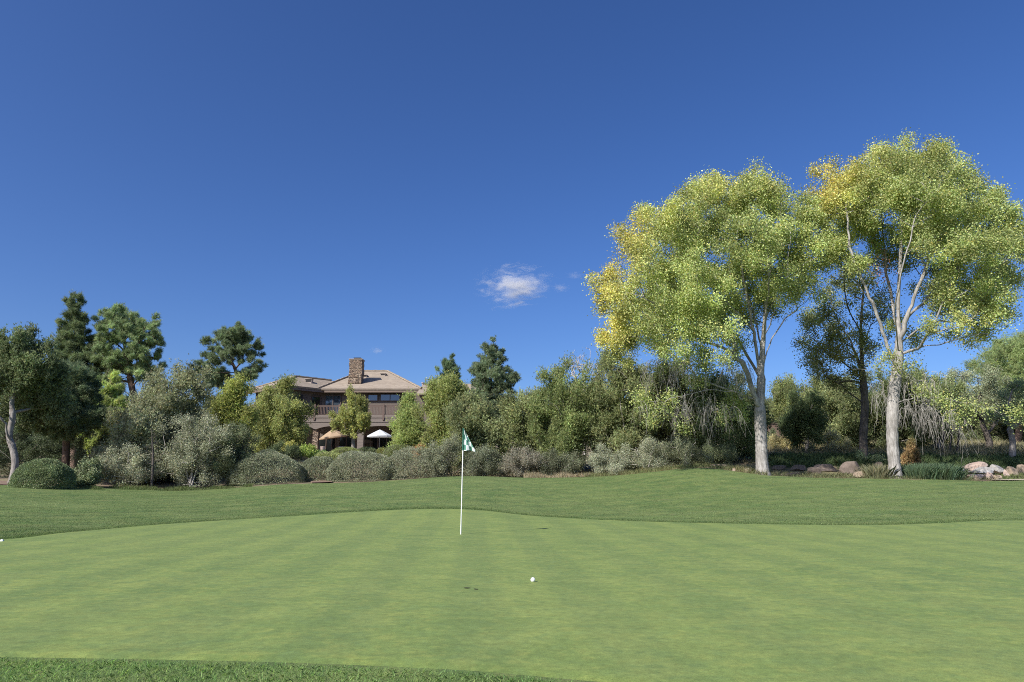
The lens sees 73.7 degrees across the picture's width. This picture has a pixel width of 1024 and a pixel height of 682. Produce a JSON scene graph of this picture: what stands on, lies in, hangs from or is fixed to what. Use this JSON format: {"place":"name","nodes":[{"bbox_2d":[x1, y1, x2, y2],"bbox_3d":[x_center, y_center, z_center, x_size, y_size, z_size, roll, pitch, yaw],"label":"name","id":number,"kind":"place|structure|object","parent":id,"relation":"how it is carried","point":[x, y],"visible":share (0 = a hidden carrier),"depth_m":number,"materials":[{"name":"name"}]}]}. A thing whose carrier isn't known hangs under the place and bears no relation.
{"place":"outdoors","nodes":[
{"label":"outdoors","id":0,"kind":"place"},
{"bbox_2d":[0,654,591,681],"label":"fringe grass","id":1,"kind":"structure","parent":0,"point":[104,663],"depth_m":3.64,"materials":[{"name":"plant"}]},
{"bbox_2d":[319,430,347,449],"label":"parasol","id":2,"kind":"object","parent":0,"point":[331,435],"visible":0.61,"depth_m":57.94,"materials":[{"name":"beige fabric"}]},
{"bbox_2d":[367,430,391,446],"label":"parasol","id":3,"kind":"object","parent":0,"point":[379,434],"visible":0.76,"depth_m":58.67,"materials":[{"name":"white fabric"}]},
{"bbox_2d":[0,437,1022,489],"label":"ground","id":4,"kind":"structure","parent":0,"point":[161,485],"depth_m":35.23,"materials":[{"name":"soil"}]},
{"bbox_2d":[0,421,9,465],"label":"scrub oak","id":5,"kind":"object","parent":4,"relation":"on","point":[2,461],"visible":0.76,"depth_m":36.95,"materials":[{"name":"green plant"}]},
{"bbox_2d":[0,417,54,464],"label":"juniper tree","id":6,"kind":"object","parent":4,"relation":"on","point":[5,440],"visible":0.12,"depth_m":53.66,"materials":[{"name":"green plant"}]},
{"bbox_2d":[0,427,70,472],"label":"scrub oak","id":7,"kind":"object","parent":4,"relation":"on","point":[29,444],"visible":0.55,"depth_m":39.34,"materials":[{"name":"green plant"}]},
{"bbox_2d":[0,321,81,482],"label":"juniper tree","id":8,"kind":"object","parent":4,"relation":"on","point":[33,392],"visible":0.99,"depth_m":30.86,"materials":[{"name":"green plant"}]},
{"bbox_2d":[7,457,77,489],"bbox_3d":[-19.295,5.471,28.150,2.347,1.355,2.141,0,-12,0],"label":"clipped shrub","id":9,"kind":"object","parent":4,"relation":"on","point":[46,476],"visible":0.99,"depth_m":27.60,"materials":[{"name":"green plant"}]},
{"bbox_2d":[23,434,78,466],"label":"scrub oak","id":10,"kind":"object","parent":4,"relation":"on","point":[54,453],"visible":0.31,"depth_m":40.88,"materials":[{"name":"green plant"}]},
{"bbox_2d":[14,359,107,465],"bbox_3d":[-23.174,3.919,34.965,4.582,6.461,5.848,9,-15,-38],"label":"pine tree","id":11,"kind":"object","parent":4,"relation":"on","point":[86,418],"visible":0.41,"depth_m":34.37,"materials":[{"name":"green plant"}]},
{"bbox_2d":[50,289,101,469],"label":"pine tree","id":12,"kind":"object","parent":4,"relation":"on","point":[71,331],"visible":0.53,"depth_m":46.62,"materials":[{"name":"green plant"}]},
{"bbox_2d":[70,454,104,486],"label":"scrub oak","id":13,"kind":"object","parent":4,"relation":"on","point":[90,473],"visible":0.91,"depth_m":29.88,"materials":[{"name":"green plant"}]},
{"bbox_2d":[70,429,110,477],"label":"scrub oak","id":14,"kind":"object","parent":4,"relation":"on","point":[80,452],"visible":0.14,"depth_m":35.25,"materials":[{"name":"green plant"}]},
{"bbox_2d":[77,369,130,473],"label":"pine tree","id":15,"kind":"object","parent":4,"relation":"on","point":[111,393],"visible":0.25,"depth_m":40.95,"materials":[{"name":"green plant"}]},
{"bbox_2d":[92,438,158,485],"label":"scrub oak","id":16,"kind":"object","parent":4,"relation":"on","point":[137,460],"visible":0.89,"depth_m":31.25,"materials":[{"name":"green plant"}]},
{"bbox_2d":[86,301,169,398],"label":"pine tree","id":17,"kind":"object","parent":4,"relation":"on","point":[123,323],"visible":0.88,"depth_m":46.69,"materials":[{"name":"green plant"}]},
{"bbox_2d":[83,382,173,483],"bbox_3d":[-18.928,4.617,34.310,4.204,5.192,4.123,0,-12,0],"label":"juniper tree","id":18,"kind":"object","parent":4,"relation":"on","point":[137,421],"visible":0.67,"depth_m":33.59,"materials":[{"name":"green plant"}]},
{"bbox_2d":[143,432,161,486],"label":"dead sapling","id":19,"kind":"object","parent":4,"relation":"on","point":[152,468],"visible":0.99,"depth_m":31.37,"materials":[{"name":"wood"}]},
{"bbox_2d":[107,358,219,482],"bbox_3d":[-18.390,4.184,36.864,6.442,6.883,6.017,0,-12,0],"label":"juniper tree","id":20,"kind":"object","parent":4,"relation":"on","point":[183,382],"visible":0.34,"depth_m":36.32,"materials":[{"name":"green plant"}]},
{"bbox_2d":[148,412,240,487],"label":"scrub oak","id":21,"kind":"object","parent":4,"relation":"on","point":[197,445],"visible":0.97,"depth_m":32.86,"materials":[{"name":"green plant"}]},
{"bbox_2d":[201,391,249,460],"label":"juniper tree","id":22,"kind":"object","parent":4,"relation":"on","point":[213,398],"visible":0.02,"depth_m":59.56,"materials":[{"name":"green plant"}]},
{"bbox_2d":[187,320,268,389],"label":"pine tree","id":23,"kind":"object","parent":4,"relation":"on","point":[237,338],"visible":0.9,"depth_m":50.00,"materials":[{"name":"green plant"}]},
{"bbox_2d":[206,370,264,458],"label":"juniper tree","id":24,"kind":"object","parent":4,"relation":"on","point":[229,405],"visible":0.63,"depth_m":40.39,"materials":[{"name":"green plant"}]},
{"bbox_2d":[206,420,265,485],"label":"scrub oak","id":25,"kind":"object","parent":4,"relation":"on","point":[241,438],"visible":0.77,"depth_m":33.67,"materials":[{"name":"green plant"}]},
{"bbox_2d":[225,449,307,485],"bbox_3d":[-12.242,6.354,34.412,3.890,1.834,3.421,0,-12,0],"label":"clipped shrub","id":26,"kind":"object","parent":4,"relation":"on","point":[295,467],"visible":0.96,"depth_m":33.37,"materials":[{"name":"green plant"}]},
{"bbox_2d":[262,439,301,458],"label":"scrub oak","id":27,"kind":"object","parent":4,"relation":"on","point":[293,450],"visible":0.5,"depth_m":44.27,"materials":[{"name":"green plant"}]},
{"bbox_2d":[248,370,318,454],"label":"juniper tree","id":28,"kind":"object","parent":4,"relation":"on","point":[281,417],"visible":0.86,"depth_m":48.07,"materials":[{"name":"green plant"}]},
{"bbox_2d":[299,442,317,457],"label":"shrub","id":29,"kind":"object","parent":4,"relation":"on","point":[309,450],"visible":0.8,"depth_m":45.07,"materials":[{"name":"green plant"}]},
{"bbox_2d":[298,456,341,480],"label":"clipped shrub","id":30,"kind":"object","parent":4,"relation":"on","point":[312,461],"visible":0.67,"depth_m":35.06,"materials":[{"name":"green plant"}]},
{"bbox_2d":[314,451,339,463],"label":"clipped shrub","id":31,"kind":"object","parent":4,"relation":"on","point":[324,453],"visible":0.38,"depth_m":41.00,"materials":[{"name":"green plant"}]},
{"bbox_2d":[331,446,360,456],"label":"clipped shrub","id":32,"kind":"object","parent":4,"relation":"on","point":[342,449],"visible":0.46,"depth_m":47.01,"materials":[{"name":"green plant"}]},
{"bbox_2d":[328,383,371,447],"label":"juniper tree","id":33,"kind":"object","parent":4,"relation":"on","point":[353,418],"visible":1,"depth_m":48.97,"materials":[{"name":"green plant"}]},
{"bbox_2d":[326,450,398,481],"bbox_3d":[-7.671,6.424,35.029,3.770,1.632,3.231,0,-12,0],"label":"clipped shrub","id":34,"kind":"object","parent":4,"relation":"on","point":[340,461],"visible":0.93,"depth_m":34.05,"materials":[{"name":"green plant"}]},
{"bbox_2d":[245,357,481,455],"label":"house","id":35,"kind":"structure","parent":4,"relation":"on","point":[380,390],"depth_m":65.67,"materials":[{"name":"brown"}]},
{"bbox_2d":[311,395,320,413],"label":"door","id":36,"kind":"structure","parent":35,"relation":"in","point":[316,399],"depth_m":65.75,"materials":[{"name":"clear glass"}]},
{"bbox_2d":[319,437,335,451],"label":"patio door","id":37,"kind":"structure","parent":35,"relation":"in","point":[326,442],"depth_m":65.31,"materials":[{"name":"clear glass"}]},
{"bbox_2d":[324,395,341,413],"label":"sliding door","id":38,"kind":"structure","parent":35,"relation":"in","point":[329,399],"depth_m":66.13,"materials":[{"name":"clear glass"}]},
{"bbox_2d":[339,437,350,451],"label":"patio door","id":39,"kind":"structure","parent":35,"relation":"in","point":[343,441],"depth_m":65.33,"materials":[{"name":"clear glass"}]},
{"bbox_2d":[364,437,377,450],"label":"patio door","id":40,"kind":"structure","parent":35,"relation":"in","point":[369,442],"depth_m":65.33,"materials":[{"name":"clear glass"}]},
{"bbox_2d":[379,437,393,453],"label":"patio door","id":41,"kind":"structure","parent":35,"relation":"in","point":[383,441],"depth_m":65.33,"materials":[{"name":"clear glass"}]},
{"bbox_2d":[380,394,399,400],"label":"window","id":42,"kind":"structure","parent":35,"relation":"in","point":[383,397],"depth_m":66.21,"materials":[{"name":"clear glass"}]},
{"bbox_2d":[358,446,379,453],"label":"clipped shrub","id":43,"kind":"object","parent":4,"relation":"on","point":[364,449],"visible":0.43,"depth_m":49.11,"materials":[{"name":"green plant"}]},
{"bbox_2d":[0,454,755,482],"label":"understory","id":44,"kind":"object","parent":4,"relation":"on","point":[6,471],"visible":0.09,"depth_m":37.14,"materials":[{"name":"green plant"}]},
{"bbox_2d":[383,444,413,456],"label":"clipped shrub","id":45,"kind":"object","parent":4,"relation":"on","point":[388,449],"visible":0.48,"depth_m":46.05,"materials":[{"name":"green plant"}]},
{"bbox_2d":[386,387,426,457],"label":"juniper tree","id":46,"kind":"object","parent":4,"relation":"on","point":[405,431],"visible":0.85,"depth_m":47.21,"materials":[{"name":"green plant"}]},
{"bbox_2d":[377,446,446,479],"bbox_3d":[-5.142,6.309,35.367,3.706,1.801,3.331,0,-12,0],"label":"clipped shrub","id":47,"kind":"object","parent":4,"relation":"on","point":[395,458],"visible":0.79,"depth_m":34.62,"materials":[{"name":"green plant"}]},
{"bbox_2d":[411,369,470,463],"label":"juniper tree","id":48,"kind":"object","parent":4,"relation":"on","point":[439,393],"visible":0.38,"depth_m":43.10,"materials":[{"name":"green plant"}]},
{"bbox_2d":[417,429,468,476],"bbox_3d":[-3.736,5.892,35.889,3.004,2.567,2.776,8,-14,-34],"label":"brush shrub","id":49,"kind":"object","parent":4,"relation":"on","point":[440,453],"visible":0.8,"depth_m":35.50,"materials":[{"name":"green plant"}]},
{"bbox_2d":[434,353,461,386],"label":"pine tree","id":50,"kind":"object","parent":4,"relation":"on","point":[449,364],"visible":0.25,"depth_m":62.55,"materials":[{"name":"green plant"}]},
{"bbox_2d":[440,386,506,473],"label":"juniper tree","id":51,"kind":"object","parent":4,"relation":"on","point":[470,414],"visible":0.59,"depth_m":38.48,"materials":[{"name":"green plant"}]},
{"bbox_2d":[457,443,507,475],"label":"brush shrub","id":52,"kind":"object","parent":4,"relation":"on","point":[477,462],"visible":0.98,"depth_m":35.32,"materials":[{"name":"green plant"}]},
{"bbox_2d":[467,335,521,434],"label":"pine tree","id":53,"kind":"object","parent":4,"relation":"on","point":[485,371],"visible":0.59,"depth_m":45.34,"materials":[{"name":"green plant"}]},
{"bbox_2d":[497,442,549,477],"bbox_3d":[0.541,6.196,35.728,2.594,1.946,3.009,9,-15,-38],"label":"brush shrub","id":54,"kind":"object","parent":4,"relation":"on","point":[523,459],"visible":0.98,"depth_m":35.25,"materials":[{"name":"green plant"}]},
{"bbox_2d":[495,386,552,472],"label":"juniper tree","id":55,"kind":"object","parent":4,"relation":"on","point":[514,409],"visible":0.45,"depth_m":38.96,"materials":[{"name":"green plant"}]},
{"bbox_2d":[537,448,584,474],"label":"brush shrub","id":56,"kind":"object","parent":4,"relation":"on","point":[570,464],"visible":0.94,"depth_m":35.51,"materials":[{"name":"green plant"}]},
{"bbox_2d":[523,350,613,469],"bbox_3d":[2.804,3.969,38.931,4.876,7.108,5.248,10,-15,-39],"label":"juniper tree","id":57,"kind":"object","parent":4,"relation":"on","point":[567,430],"visible":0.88,"depth_m":38.01,"materials":[{"name":"green plant"}]},
{"bbox_2d":[564,345,606,454],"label":"bare tree","id":58,"kind":"object","parent":4,"relation":"on","point":[580,365],"visible":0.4,"depth_m":66.48,"materials":[{"name":"green plant"}]},
{"bbox_2d":[586,441,634,474],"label":"brush shrub","id":59,"kind":"object","parent":4,"relation":"on","point":[612,464],"visible":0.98,"depth_m":34.62,"materials":[{"name":"green plant"}]},
{"bbox_2d":[577,347,669,468],"bbox_3d":[6.159,3.757,38.771,5.174,7.123,5.472,0,-12,0],"label":"juniper tree","id":60,"kind":"object","parent":4,"relation":"on","point":[611,400],"visible":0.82,"depth_m":37.61,"materials":[{"name":"green plant"}]},
{"bbox_2d":[617,435,671,470],"bbox_3d":[6.551,5.846,35.122,3.178,2.107,2.930,-8,-14,33],"label":"brush shrub","id":61,"kind":"object","parent":4,"relation":"on","point":[647,448],"visible":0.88,"depth_m":34.87,"materials":[{"name":"green plant"}]},
{"bbox_2d":[635,356,709,461],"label":"juniper tree","id":62,"kind":"object","parent":4,"relation":"on","point":[664,432],"visible":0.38,"depth_m":39.12,"materials":[{"name":"green plant"}]},
{"bbox_2d":[585,460,769,476],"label":"tall grass","id":63,"kind":"structure","parent":4,"relation":"on","point":[731,466],"depth_m":33.16,"materials":[{"name":"plant"}]},
{"bbox_2d":[652,432,716,467],"bbox_3d":[8.522,5.665,35.238,2.991,1.958,3.657,2,-12,-9],"label":"brush shrub","id":64,"kind":"object","parent":4,"relation":"on","point":[684,454],"visible":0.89,"depth_m":34.35,"materials":[{"name":"green plant"}]},
{"bbox_2d":[581,156,845,475],"bbox_3d":[9.139,-1.474,33.081,12.929,15.704,11.215,9,-15,-37],"label":"cottonwood tree","id":65,"kind":"object","parent":4,"relation":"on","point":[677,283],"visible":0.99,"depth_m":31.36,"materials":[{"name":"green plant"}]},
{"bbox_2d":[697,436,740,463],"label":"brush shrub","id":66,"kind":"object","parent":4,"relation":"on","point":[724,453],"visible":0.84,"depth_m":35.52,"materials":[{"name":"green plant"}]},
{"bbox_2d":[687,369,774,461],"bbox_3d":[12.108,4.180,38.832,4.778,5.595,5.357,-11,-16,42],"label":"juniper tree","id":67,"kind":"object","parent":4,"relation":"on","point":[745,446],"visible":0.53,"depth_m":37.85,"materials":[{"name":"green plant"}]},
{"bbox_2d":[729,369,776,429],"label":"juniper tree","id":68,"kind":"object","parent":4,"relation":"on","point":[745,383],"visible":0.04,"depth_m":67.87,"materials":[{"name":"green plant"}]},
{"bbox_2d":[767,432,803,449],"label":"brush shrub","id":69,"kind":"object","parent":4,"relation":"on","point":[776,440],"visible":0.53,"depth_m":45.35,"materials":[{"name":"yellow plant"}]},
{"bbox_2d":[789,465,805,470],"bbox_3d":[14.158,6.339,34.019,0.931,0.357,0.471,3,-12,-13],"label":"rock","id":70,"kind":"object","parent":4,"relation":"on","point":[797,467],"visible":0.94,"depth_m":33.87,"materials":[{"name":"grey stone"}]},
{"bbox_2d":[767,370,834,437],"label":"juniper tree","id":71,"kind":"object","parent":4,"relation":"on","point":[778,388],"visible":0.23,"depth_m":49.80,"materials":[{"name":"green plant"}]},
{"bbox_2d":[775,387,831,453],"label":"juniper tree","id":72,"kind":"object","parent":4,"relation":"on","point":[799,422],"visible":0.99,"depth_m":42.35,"materials":[{"name":"green plant"}]},
{"bbox_2d":[814,464,836,471],"bbox_3d":[15.602,6.388,34.079,1.123,0.490,0.718,0,-12,0],"label":"rock","id":73,"kind":"object","parent":4,"relation":"on","point":[827,467],"visible":0.66,"depth_m":33.88,"materials":[{"name":"brown stone"}]},
{"bbox_2d":[809,427,851,451],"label":"brush shrub","id":74,"kind":"object","parent":4,"relation":"on","point":[833,438],"visible":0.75,"depth_m":44.36,"materials":[{"name":"green plant"}]},
{"bbox_2d":[792,370,883,449],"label":"juniper tree","id":75,"kind":"object","parent":4,"relation":"on","point":[844,413],"visible":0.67,"depth_m":45.63,"materials":[{"name":"green plant"}]},
{"bbox_2d":[791,247,904,456],"bbox_3d":[18.973,0.628,38.461,6.095,12.274,7.587,-6,-13,28],"label":"cottonwood tree","id":76,"kind":"object","parent":4,"relation":"on","point":[828,347],"visible":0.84,"depth_m":38.02,"materials":[{"name":"green plant"}]},
{"bbox_2d":[839,461,861,474],"bbox_3d":[16.588,6.347,33.366,1.196,0.937,0.703,0,-12,0],"label":"rock","id":77,"kind":"object","parent":4,"relation":"on","point":[847,467],"visible":0.44,"depth_m":33.21,"materials":[{"name":"brown stone"}]},
{"bbox_2d":[856,449,884,463],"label":"brush shrub","id":78,"kind":"object","parent":4,"relation":"on","point":[878,458],"visible":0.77,"depth_m":35.94,"materials":[{"name":"green plant"}]},
{"bbox_2d":[866,370,879,397],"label":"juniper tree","id":79,"kind":"object","parent":4,"relation":"on","point":[869,380],"visible":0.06,"depth_m":70.34,"materials":[{"name":"green plant"}]},
{"bbox_2d":[852,463,900,478],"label":"ornamental grass","id":80,"kind":"object","parent":4,"relation":"on","point":[879,470],"depth_m":31.02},
{"bbox_2d":[768,449,1023,468],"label":"dark ivy","id":81,"kind":"object","parent":4,"relation":"on","point":[837,459],"visible":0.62,"depth_m":36.60,"materials":[{"name":"green plant"}]},
{"bbox_2d":[770,469,1023,480],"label":"planting bed","id":82,"kind":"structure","parent":4,"relation":"on","point":[830,475],"depth_m":30.93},
{"bbox_2d":[853,365,941,448],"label":"juniper tree","id":83,"kind":"object","parent":4,"relation":"on","point":[909,431],"visible":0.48,"depth_m":44.93,"materials":[{"name":"green plant"}]},
{"bbox_2d":[800,125,1023,478],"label":"cottonwood tree","id":84,"kind":"object","parent":4,"relation":"on","point":[909,193],"visible":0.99,"depth_m":31.32,"materials":[{"name":"green plant"}]},
{"bbox_2d":[900,437,923,465],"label":"juniper bush","id":85,"kind":"object","parent":4,"relation":"on","point":[911,453],"visible":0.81,"depth_m":33.86,"materials":[{"name":"orange plant"}]},
{"bbox_2d":[901,462,947,479],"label":"ornamental grass","id":86,"kind":"object","parent":4,"relation":"on","point":[916,470],"depth_m":30.82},
{"bbox_2d":[904,463,975,479],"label":"ornamental grass","id":87,"kind":"object","parent":4,"relation":"on","point":[952,471],"depth_m":30.74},
{"bbox_2d":[922,402,963,453],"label":"sapling","id":88,"kind":"object","parent":4,"relation":"on","point":[946,427],"visible":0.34,"depth_m":42.77,"materials":[{"name":"green plant"}]},
{"bbox_2d":[909,362,977,450],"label":"juniper tree","id":89,"kind":"object","parent":4,"relation":"on","point":[959,387],"visible":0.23,"depth_m":46.35,"materials":[{"name":"green plant"}]},
{"bbox_2d":[936,396,968,451],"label":"sapling","id":90,"kind":"object","parent":4,"relation":"on","point":[950,434],"visible":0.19,"depth_m":43.38,"materials":[{"name":"green plant"}]},
{"bbox_2d":[952,396,970,451],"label":"sapling","id":91,"kind":"object","parent":4,"relation":"on","point":[958,439],"visible":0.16,"depth_m":44.01,"materials":[{"name":"green plant"}]},
{"bbox_2d":[963,461,987,472],"bbox_3d":[22.354,6.110,32.982,1.122,0.569,0.545,-6,-13,28],"label":"rock","id":92,"kind":"object","parent":4,"relation":"on","point":[973,466],"visible":0.52,"depth_m":32.78,"materials":[{"name":"beige stone"}]},
{"bbox_2d":[960,408,1003,440],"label":"juniper tree","id":93,"kind":"object","parent":4,"relation":"on","point":[977,431],"visible":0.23,"depth_m":59.89,"materials":[{"name":"green plant"}]},
{"bbox_2d":[971,467,993,473],"bbox_3d":[22.301,6.151,32.379,1.152,0.380,0.573,-3,-12,15],"label":"rock","id":94,"kind":"object","parent":4,"relation":"on","point":[979,470],"visible":0.69,"depth_m":32.26,"materials":[{"name":"grey stone"}]},
{"bbox_2d":[942,363,1023,448],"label":"oak tree","id":95,"kind":"object","parent":4,"relation":"on","point":[987,382],"visible":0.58,"depth_m":47.60,"materials":[{"name":"green plant"}]},
{"bbox_2d":[960,328,1023,442],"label":"tree","id":96,"kind":"object","parent":4,"relation":"on","point":[1011,350],"visible":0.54,"depth_m":57.54,"materials":[{"name":"green plant"}]},
{"bbox_2d":[990,464,1003,473],"bbox_3d":[23.466,6.189,32.968,0.670,0.470,0.493,0,-12,0],"label":"rock","id":97,"kind":"object","parent":4,"relation":"on","point":[998,469],"visible":0.76,"depth_m":32.85,"materials":[{"name":"grey stone"}]},
{"bbox_2d":[987,423,1014,441],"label":"juniper tree","id":98,"kind":"object","parent":4,"relation":"on","point":[1001,430],"visible":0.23,"depth_m":61.91,"materials":[{"name":"green plant"}]},
{"bbox_2d":[984,375,1023,456],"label":"oak tree","id":99,"kind":"object","parent":4,"relation":"on","point":[1018,386],"visible":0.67,"depth_m":39.97,"materials":[{"name":"green plant"}]},
{"bbox_2d":[0,467,1023,681],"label":"lawn","id":100,"kind":"structure","parent":0,"point":[528,489],"depth_m":21.94,"materials":[{"name":"plant"}]},
{"bbox_2d":[55,482,252,490],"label":"green weeds","id":101,"kind":"object","parent":100,"relation":"on","point":[146,487],"visible":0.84,"depth_m":30.37,"materials":[{"name":"green plant"}]},
{"bbox_2d":[0,509,1023,681],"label":"putting green","id":102,"kind":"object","parent":100,"relation":"on","point":[617,601],"visible":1,"depth_m":5.95,"materials":[{"name":"plant"}]},
{"bbox_2d":[460,428,474,533],"bbox_3d":[-0.863,2.731,13.119,0.320,2.107,0.108,0,-12,0],"label":"golf flag","id":103,"kind":"object","parent":102,"relation":"on","point":[467,444],"visible":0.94,"depth_m":13.24,"materials":[{"name":"fabric"}]},
{"bbox_2d":[0,504,1023,538],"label":"collar grass","id":104,"kind":"structure","parent":0,"point":[488,509],"depth_m":16.60,"materials":[{"name":"plant"}]},
{"bbox_2d":[0,0,1023,424],"label":"sky","id":105,"kind":"structure","parent":0,"point":[401,187],"materials":[{"name":"blue"}]},
{"bbox_2d":[522,470,591,477],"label":"golden grass","id":106,"kind":"structure","parent":0,"point":[537,474],"depth_m":33.96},
{"bbox_2d":[767,436,1023,454],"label":"dry meadow","id":107,"kind":"structure","parent":0,"point":[1002,447],"depth_m":44.53,"materials":[{"name":"green plant"}]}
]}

